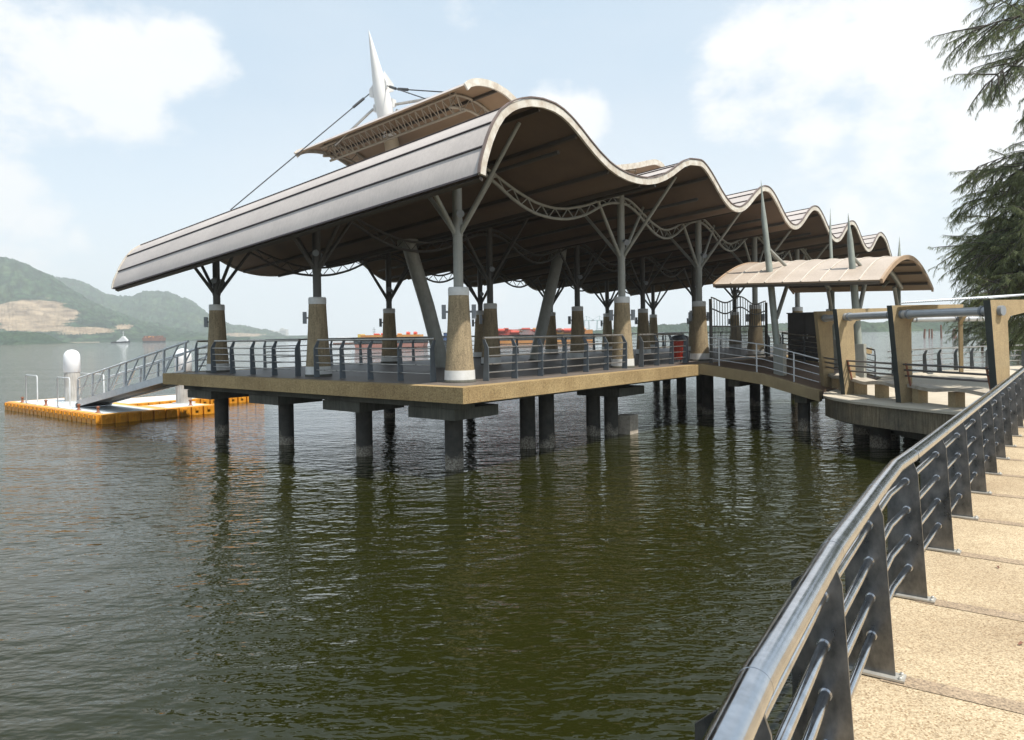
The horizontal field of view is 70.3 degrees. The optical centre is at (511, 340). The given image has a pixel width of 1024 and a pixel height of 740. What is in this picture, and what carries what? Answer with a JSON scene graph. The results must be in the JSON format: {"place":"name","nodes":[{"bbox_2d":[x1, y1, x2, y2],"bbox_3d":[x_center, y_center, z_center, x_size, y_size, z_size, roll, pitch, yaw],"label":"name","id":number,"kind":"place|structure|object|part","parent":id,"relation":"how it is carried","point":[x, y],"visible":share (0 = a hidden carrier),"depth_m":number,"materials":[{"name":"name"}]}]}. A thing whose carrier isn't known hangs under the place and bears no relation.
{"place":"outdoors","nodes":[
{"label":"outdoors","id":0,"kind":"place"},
{"bbox_2d":[0,257,249,341],"bbox_3d":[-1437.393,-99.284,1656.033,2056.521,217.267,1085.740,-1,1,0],"label":"hills","id":1,"kind":"structure","parent":0,"point":[32,299],"depth_m":1330.43,"materials":[{"name":"green plant"}]},
{"bbox_2d":[55,276,307,338],"bbox_3d":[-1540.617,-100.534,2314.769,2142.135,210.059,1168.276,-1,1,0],"label":"hills","id":2,"kind":"structure","parent":0,"point":[168,308],"depth_m":2052.41,"materials":[{"name":"green plant"}]},
{"bbox_2d":[279,328,288,335],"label":"building","id":3,"kind":"structure","parent":2,"relation":"on","point":[283,331],"depth_m":2599.71,"materials":[{"name":"white"}]},
{"bbox_2d":[0,330,1021,739],"bbox_3d":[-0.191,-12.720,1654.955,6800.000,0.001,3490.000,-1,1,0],"label":"water","id":4,"kind":"structure","parent":0,"point":[196,578],"depth_m":10.96,"materials":[{"name":"green liquid"}]},
{"bbox_2d":[0,331,71,343],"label":"shoreline wood","id":5,"kind":"object","parent":4,"relation":"on","point":[14,337],"visible":0.92,"depth_m":846.82,"materials":[{"name":"green plant"}]},
{"bbox_2d":[61,350,80,401],"bbox_3d":[-21.476,2.638,35.539,1.000,4.420,1.000,0,1,39],"label":"mooring pile","id":6,"kind":"object","parent":4,"relation":"in","point":[71,365],"visible":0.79,"depth_m":35.25,"materials":[{"name":"white plastic"}]},
{"bbox_2d":[111,336,129,342],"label":"tugboat","id":7,"kind":"object","parent":4,"relation":"on","point":[123,339],"visible":0.92,"depth_m":758.06},
{"bbox_2d":[4,395,248,423],"bbox_3d":[-17.712,3.106,36.352,11.360,0.955,10.060,0,1,39],"label":"pontoon","id":8,"kind":"object","parent":4,"relation":"on","point":[143,408],"visible":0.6,"depth_m":32.08,"materials":[{"name":"orange plastic"}]},
{"bbox_2d":[24,375,39,404],"bbox_3d":[-22.841,2.304,34.580,1.740,1.376,0.240,0,1,39],"label":"pontoon handrail","id":9,"kind":"object","parent":8,"relation":"on","point":[37,403],"visible":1,"depth_m":34.75,"materials":[{"name":"metal"}]},
{"bbox_2d":[55,377,72,408],"bbox_3d":[-19.780,2.283,32.084,1.640,1.376,0.240,0,1,39],"label":"pontoon handrail","id":10,"kind":"object","parent":8,"relation":"on","point":[58,406],"visible":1,"depth_m":31.65,"materials":[{"name":"metal"}]},
{"bbox_2d":[80,373,104,392],"bbox_3d":[-20.429,2.260,35.323,3.140,1.377,0.240,0,1,39],"label":"pontoon handrail","id":11,"kind":"object","parent":8,"relation":"on","point":[103,381],"visible":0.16,"depth_m":34.41,"materials":[{"name":"metal"}]},
{"bbox_2d":[75,340,207,407],"bbox_3d":[-14.995,1.451,29.570,10.072,2.914,1.480,0,1,39],"label":"gangway","id":12,"kind":"object","parent":8,"relation":"on","point":[128,391],"visible":0.9,"depth_m":29.59,"materials":[{"name":"metal"}]},
{"bbox_2d":[142,336,165,342],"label":"cargo barge","id":13,"kind":"object","parent":4,"relation":"on","point":[153,339],"visible":0.98,"depth_m":774.99},
{"bbox_2d":[172,348,195,403],"bbox_3d":[-15.215,2.561,33.723,1.000,4.420,1.000,0,1,39],"label":"mooring pile","id":14,"kind":"object","parent":4,"relation":"in","point":[182,397],"visible":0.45,"depth_m":33.42,"materials":[{"name":"white plastic"}]},
{"bbox_2d":[333,337,353,343],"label":"passenger boat","id":15,"kind":"object","parent":4,"relation":"on","point":[340,342],"visible":0.43,"depth_m":325.01,"materials":[{"name":"white metal"}]},
{"bbox_2d":[353,329,428,347],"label":"work barge","id":16,"kind":"object","parent":4,"relation":"on","point":[414,334],"visible":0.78,"depth_m":200.02},
{"bbox_2d":[442,332,446,345],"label":"work boat","id":17,"kind":"object","parent":4,"relation":"on","point":[445,334],"visible":0.15,"depth_m":196.49,"materials":[{"name":"metal"}]},
{"bbox_2d":[163,348,871,469],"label":"pier","id":18,"kind":"structure","parent":4,"relation":"in","point":[453,406],"depth_m":21.42,"materials":[{"name":"concrete"}]},
{"bbox_2d":[194,340,229,371],"bbox_3d":[-10.813,0.537,26.476,0.205,1.137,1.422,0,1,39],"label":"pier railing","id":19,"kind":"object","parent":18,"relation":"on","point":[196,360],"visible":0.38,"depth_m":25.96,"materials":[{"name":"grey metal"}]},
{"bbox_2d":[194,251,251,371],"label":"roof column","id":20,"kind":"structure","parent":18,"relation":"on","point":[216,285],"depth_m":25.75,"materials":[{"name":"concrete"}]},
{"bbox_2d":[210,337,435,381],"bbox_3d":[-6.213,0.511,21.954,10.872,1.137,0.205,0,1,39],"label":"pier railing","id":21,"kind":"object","parent":18,"relation":"on","point":[342,363],"visible":1,"depth_m":21.14,"materials":[{"name":"grey metal"}]},
{"bbox_2d":[293,221,352,376],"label":"roof column","id":22,"kind":"structure","parent":18,"relation":"on","point":[317,321],"depth_m":22.00,"materials":[{"name":"concrete"}]},
{"bbox_2d":[230,30,445,366],"bbox_3d":[-5.306,-4.671,23.882,7.498,11.609,5.286,-1,1,-17],"label":"mast","id":23,"kind":"object","parent":18,"relation":"on","point":[381,88],"visible":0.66,"depth_m":25.14,"materials":[{"name":"beige metal"}]},
{"bbox_2d":[362,245,418,362],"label":"roof column","id":24,"kind":"structure","parent":18,"relation":"on","point":[389,325],"depth_m":31.96,"materials":[{"name":"grey metal"}]},
{"bbox_2d":[263,332,664,367],"bbox_3d":[0.788,0.225,40.626,0.205,1.137,32.622,0,1,39],"label":"pier railing","id":25,"kind":"object","parent":18,"relation":"on","point":[413,351],"visible":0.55,"depth_m":33.55,"materials":[{"name":"grey metal"}]},
{"bbox_2d":[428,121,520,382],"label":"roof column","id":26,"kind":"structure","parent":18,"relation":"on","point":[459,366],"depth_m":18.23,"materials":[{"name":"concrete"}]},
{"bbox_2d":[111,96,891,295],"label":"wave roof","id":27,"kind":"structure","parent":26,"relation":"on","point":[556,168],"depth_m":23.93,"materials":[{"name":"metal"}]},
{"bbox_2d":[294,78,664,173],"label":"roof","id":28,"kind":"structure","parent":27,"relation":"on","point":[469,99],"depth_m":23.78,"materials":[{"name":"metal"}]},
{"bbox_2d":[463,260,506,357],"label":"roof column","id":29,"kind":"structure","parent":18,"relation":"on","point":[478,337],"depth_m":36.66,"materials":[{"name":"grey metal"}]},
{"bbox_2d":[463,218,528,364],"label":"roof column","id":30,"kind":"structure","parent":18,"relation":"on","point":[490,324],"depth_m":28.25,"materials":[{"name":"grey metal"}]},
{"bbox_2d":[529,248,566,360],"bbox_3d":[1.606,-1.721,32.392,0.720,5.360,2.619,0,1,39],"label":"leaning strut","id":31,"kind":"object","parent":18,"relation":"on","point":[548,298],"visible":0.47,"depth_m":32.17,"materials":[{"name":"grey steel paint"}]},
{"bbox_2d":[529,270,573,353],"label":"roof column","id":32,"kind":"structure","parent":18,"relation":"on","point":[551,330],"depth_m":41.34,"materials":[{"name":"grey metal"}]},
{"bbox_2d":[547,238,610,357],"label":"roof column","id":33,"kind":"structure","parent":18,"relation":"on","point":[576,321],"depth_m":32.94,"materials":[{"name":"grey metal"}]},
{"bbox_2d":[482,333,686,380],"bbox_3d":[2.925,0.363,23.078,0.205,1.137,11.422,0,1,39],"label":"pier railing","id":34,"kind":"object","parent":18,"relation":"on","point":[564,359],"visible":1,"depth_m":22.02,"materials":[{"name":"grey metal"}]},
{"bbox_2d":[588,277,628,350],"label":"roof column","id":35,"kind":"structure","parent":18,"relation":"on","point":[605,322],"depth_m":46.14,"materials":[{"name":"grey metal"}]},
{"bbox_2d":[577,176,676,367],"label":"roof column","id":36,"kind":"structure","parent":18,"relation":"on","point":[622,314],"depth_m":24.53,"materials":[{"name":"grey steel paint"},{"name":"concrete"}]},
{"bbox_2d":[616,252,671,354],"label":"roof column","id":37,"kind":"structure","parent":18,"relation":"on","point":[642,286],"depth_m":37.68,"materials":[{"name":"grey metal"}]},
{"bbox_2d":[636,282,673,348],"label":"roof column","id":38,"kind":"structure","parent":18,"relation":"on","point":[653,326],"depth_m":50.81,"materials":[{"name":"grey metal"}]},
{"bbox_2d":[672,335,688,361],"bbox_3d":[6.561,0.296,28.306,0.682,1.060,0.660,0,1,39],"label":"litter bin","id":39,"kind":"object","parent":18,"relation":"on","point":[678,343],"visible":0.54,"depth_m":28.07,"materials":[{"name":"red metal"}]},
{"bbox_2d":[670,262,719,351],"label":"roof column","id":40,"kind":"structure","parent":18,"relation":"on","point":[692,291],"depth_m":42.44,"materials":[{"name":"grey metal"}]},
{"bbox_2d":[662,212,740,360],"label":"roof column","id":41,"kind":"structure","parent":18,"relation":"on","point":[697,316],"depth_m":29.22,"materials":[{"name":"grey steel paint"},{"name":"concrete"}]},
{"bbox_2d":[665,331,787,345],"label":"pier railing","id":42,"kind":"object","parent":18,"relation":"on","point":[716,335],"visible":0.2,"depth_m":50.38,"materials":[{"name":"grey metal"}]},
{"bbox_2d":[715,278,743,348],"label":"roof column","id":43,"kind":"structure","parent":18,"relation":"on","point":[735,292],"depth_m":47.07,"materials":[{"name":"grey metal"}]},
{"bbox_2d":[709,296,767,362],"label":"gate","id":44,"kind":"structure","parent":18,"relation":"on","point":[762,335],"depth_m":28.89,"materials":[{"name":"grey metal"}]},
{"bbox_2d":[722,230,791,355],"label":"roof column","id":45,"kind":"structure","parent":18,"relation":"on","point":[754,289],"depth_m":33.98,"materials":[{"name":"grey steel paint"},{"name":"concrete"}]},
{"bbox_2d":[768,331,787,355],"bbox_3d":[16.472,0.004,39.060,0.205,1.137,15.222,0,1,39],"label":"pier railing","id":46,"kind":"object","parent":18,"relation":"on","point":[769,342],"visible":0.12,"depth_m":33.45,"materials":[{"name":"grey metal"}]},
{"bbox_2d":[773,244,828,312],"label":"roof column","id":47,"kind":"structure","parent":18,"relation":"on","point":[797,308],"depth_m":38.70,"materials":[{"name":"beige metal"}]},
{"bbox_2d":[498,327,592,342],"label":"dredger","id":48,"kind":"object","parent":4,"relation":"on","point":[522,331],"visible":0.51,"depth_m":265.25,"materials":[{"name":"red metal"}]},
{"bbox_2d":[584,316,592,329],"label":"port crane","id":49,"kind":"object","parent":4,"relation":"on","point":[588,323],"visible":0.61,"depth_m":2298.02,"materials":[{"name":"white metal"}]},
{"bbox_2d":[591,316,602,329],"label":"port crane","id":50,"kind":"object","parent":4,"relation":"on","point":[597,328],"visible":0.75,"depth_m":2298.21,"materials":[{"name":"white metal"}]},
{"bbox_2d":[593,323,787,334],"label":"shore wood","id":51,"kind":"object","parent":4,"relation":"on","point":[681,327],"visible":0.17,"depth_m":916.33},
{"bbox_2d":[699,357,879,430],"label":"bridge","id":52,"kind":"structure","parent":4,"relation":"in","point":[806,392],"depth_m":25.05,"materials":[{"name":"beige concrete"}]},
{"bbox_2d":[709,337,818,381],"bbox_3d":[8.529,0.606,24.838,3.759,1.526,0.052,0,1,39],"label":"bridge railing","id":53,"kind":"object","parent":52,"relation":"on","point":[756,358],"visible":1,"depth_m":24.79,"materials":[{"name":"metal"}]},
{"bbox_2d":[761,183,788,375],"bbox_3d":[9.367,-2.233,25.714,0.764,6.856,1.154,0,1,39],"label":"canopy mast","id":54,"kind":"object","parent":52,"relation":"on","point":[775,312],"visible":0.84,"depth_m":25.35,"materials":[{"name":"beige metal"}]},
{"bbox_2d":[713,255,933,293],"bbox_3d":[11.837,-2.452,27.112,5.440,1.339,8.533,0,1,39],"label":"bridge canopy","id":55,"kind":"object","parent":54,"relation":"attached to","point":[905,273],"visible":0.91,"depth_m":25.10,"materials":[{"name":"metal"}]},
{"bbox_2d":[786,312,818,360],"bbox_3d":[12.982,-0.190,31.771,1.580,2.100,1.080,0,1,39],"label":"control cabinet","id":56,"kind":"object","parent":52,"relation":"on","point":[802,323],"visible":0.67,"depth_m":31.46,"materials":[{"name":"metal"}]},
{"bbox_3d":[12.373,-0.180,31.596,0.680,1.800,0.038,0,1,39],"label":"door","id":57,"kind":"part","parent":56,"relation":"part of","materials":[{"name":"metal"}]},
{"bbox_3d":[12.931,-0.183,31.141,0.680,1.800,0.038,0,1,39],"label":"door","id":58,"kind":"part","parent":56,"relation":"part of","materials":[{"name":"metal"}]},
{"bbox_2d":[813,311,833,386],"bbox_3d":[11.546,0.263,25.070,2.920,2.640,0.320,-1,1,-24],"label":"pergola frame","id":59,"kind":"object","parent":52,"relation":"on","point":[824,335],"visible":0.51,"depth_m":24.57,"materials":[{"name":"beige concrete"}]},
{"bbox_2d":[781,332,875,376],"bbox_3d":[13.254,0.542,30.595,3.722,1.870,0.205,0,1,39],"label":"bridge railing","id":60,"kind":"object","parent":52,"relation":"on","point":[804,346],"visible":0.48,"depth_m":31.15,"materials":[{"name":"grey metal"}]},
{"bbox_2d":[826,210,837,366],"bbox_3d":[13.476,-2.360,30.800,0.822,6.887,2.515,0,1,39],"label":"canopy mast","id":61,"kind":"object","parent":52,"relation":"on","point":[831,299],"visible":0.58,"depth_m":30.56,"materials":[{"name":"beige metal"}]},
{"bbox_2d":[861,321,982,331],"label":"shore wood","id":62,"kind":"object","parent":4,"relation":"on","point":[884,326],"visible":0.19,"depth_m":769.52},
{"bbox_2d":[823,365,1022,448],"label":"viewing platform","id":63,"kind":"structure","parent":4,"relation":"in","point":[883,423],"depth_m":20.18,"materials":[{"name":"concrete"}]},
{"bbox_2d":[824,357,859,390],"bbox_3d":[10.719,1.076,23.584,0.719,1.067,2.300,-1,1,10],"label":"wavy bench","id":64,"kind":"object","parent":63,"relation":"on","point":[835,380],"visible":0.38,"depth_m":24.25,"materials":[{"name":"concrete"}]},
{"bbox_2d":[847,215,866,377],"bbox_3d":[11.506,-1.286,23.997,0.524,5.800,1.180,0,1,44],"label":"canopy mast","id":65,"kind":"object","parent":63,"relation":"on","point":[860,347],"visible":0.71,"depth_m":23.63,"materials":[{"name":"beige metal"}]},
{"bbox_2d":[832,308,886,394],"bbox_3d":[11.090,0.294,22.567,2.935,2.640,0.320,-1,1,-24],"label":"pergola frame","id":66,"kind":"object","parent":63,"relation":"on","point":[844,337],"visible":0.8,"depth_m":22.08,"materials":[{"name":"paint"}]},
{"bbox_2d":[821,314,833,321],"bbox_3d":[10.302,-0.742,23.362,0.252,0.256,2.200,-1,1,10],"label":"shade pipe","id":67,"kind":"object","parent":66,"relation":"attached to","point":[825,318],"visible":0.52,"depth_m":23.74,"materials":[{"name":"grey metal"}]},
{"bbox_2d":[846,360,913,397],"bbox_3d":[10.617,1.103,20.974,0.719,1.067,2.465,-1,1,-5],"label":"wavy bench","id":68,"kind":"object","parent":63,"relation":"on","point":[881,388],"visible":0.61,"depth_m":21.04,"materials":[{"name":"concrete"}]},
{"bbox_2d":[882,237,900,304],"bbox_3d":[15.378,-1.379,29.012,2.063,5.771,0.612,-1,1,-42],"label":"canopy mast","id":69,"kind":"object","parent":63,"relation":"on","point":[897,295],"visible":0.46,"depth_m":28.74,"materials":[{"name":"beige metal"}]},
{"bbox_2d":[910,319,912,350],"bbox_3d":[16.839,0.129,30.664,0.320,2.640,2.920,-1,1,24],"label":"pergola frame","id":70,"kind":"object","parent":63,"relation":"on","point":[910,333],"visible":0.21,"depth_m":31.29,"materials":[{"name":"beige concrete"}]},
{"bbox_2d":[887,304,962,402],"bbox_3d":[11.334,0.316,19.881,2.935,2.640,0.320,-1,1,-25],"label":"pergola frame","id":71,"kind":"object","parent":63,"relation":"on","point":[900,336],"visible":0.84,"depth_m":19.38,"materials":[{"name":"paint"}]},
{"bbox_2d":[843,311,887,320],"bbox_3d":[10.202,-0.715,20.762,0.252,0.256,2.371,-1,1,-5],"label":"shade pipe","id":72,"kind":"object","parent":71,"relation":"attached to","point":[849,316],"visible":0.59,"depth_m":20.81,"materials":[{"name":"grey metal"}]},
{"bbox_2d":[903,363,989,407],"bbox_3d":[11.086,1.123,18.208,0.718,1.067,2.667,-1,1,-14],"label":"wavy bench","id":73,"kind":"object","parent":63,"relation":"on","point":[956,397],"visible":0.76,"depth_m":18.18,"materials":[{"name":"stone"}]},
{"bbox_2d":[887,345,1023,374],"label":"platform railing","id":74,"kind":"object","parent":63,"relation":"on","point":[955,358],"visible":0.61,"depth_m":33.77,"materials":[{"name":"grey metal"}]},
{"bbox_2d":[956,316,966,371],"bbox_3d":[19.594,0.079,31.585,0.320,2.640,2.920,-1,1,27],"label":"pergola frame","id":75,"kind":"object","parent":63,"relation":"on","point":[960,333],"visible":0.75,"depth_m":32.23,"materials":[{"name":"beige concrete"}]},
{"bbox_2d":[913,317,958,321],"bbox_3d":[18.671,-0.953,32.109,2.600,0.256,0.252,-1,1,-18],"label":"shade pipe","id":76,"kind":"object","parent":75,"relation":"attached to","point":[941,319],"visible":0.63,"depth_m":32.05,"materials":[{"name":"grey metal"}]},
{"bbox_2d":[965,316,1014,321],"bbox_3d":[22.170,-1.012,32.759,3.880,0.256,0.252,-1,1,-5],"label":"shade pipe","id":77,"kind":"object","parent":75,"relation":"attached to","point":[968,318],"visible":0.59,"depth_m":32.53,"materials":[{"name":"grey metal"}]},
{"bbox_2d":[983,300,1023,389],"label":"pergola frame","id":78,"kind":"object","parent":63,"relation":"on","point":[998,314],"visible":0.91,"depth_m":16.51,"materials":[{"name":"paint"}]},
{"bbox_2d":[900,306,984,318],"bbox_3d":[10.677,-0.695,17.988,0.252,0.256,2.593,-1,1,-14],"label":"shade pipe","id":79,"kind":"object","parent":78,"relation":"attached to","point":[945,312],"visible":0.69,"depth_m":17.88,"materials":[{"name":"grey metal"}]},
{"bbox_2d":[900,294,1023,303],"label":"shade sheet","id":80,"kind":"object","parent":78,"relation":"on","point":[970,298],"visible":1,"depth_m":17.63,"materials":[{"name":"white metal"}]},
{"bbox_2d":[0,0,1023,336],"label":"sky","id":81,"kind":"structure","parent":0,"point":[125,125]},
{"bbox_2d":[849,420,1023,739],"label":"promenade","id":82,"kind":"structure","parent":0,"point":[972,651],"depth_m":4.66,"materials":[{"name":"beige stone"}]},
{"bbox_2d":[695,366,1023,739],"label":"promenade railing","id":83,"kind":"object","parent":82,"relation":"on","point":[815,643],"visible":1,"depth_m":4.14,"materials":[{"name":"metal"}]},
{"bbox_2d":[880,427,1023,713],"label":"paving bands","id":84,"kind":"object","parent":82,"relation":"on","point":[972,696],"visible":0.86,"depth_m":4.13,"materials":[{"name":"beige stone"}]},
{"bbox_2d":[925,0,1023,358],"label":"casuarina tree","id":85,"kind":"object","parent":82,"relation":"on","point":[992,260],"visible":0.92,"depth_m":25.33,"materials":[{"name":"green plant"}]},
{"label":"river bank","id":86,"kind":"structure","parent":0,"visible":0},
{"bbox_2d":[945,281,1016,351],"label":"casuarina tree","id":87,"kind":"object","parent":86,"relation":"on","point":[950,327],"visible":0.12,"depth_m":62.98,"materials":[{"name":"green plant"}]},
{"bbox_2d":[941,212,1023,362],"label":"casuarina tree","id":88,"kind":"object","parent":86,"relation":"on","point":[980,325],"visible":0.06,"depth_m":41.60,"materials":[{"name":"green plant"}]}
]}

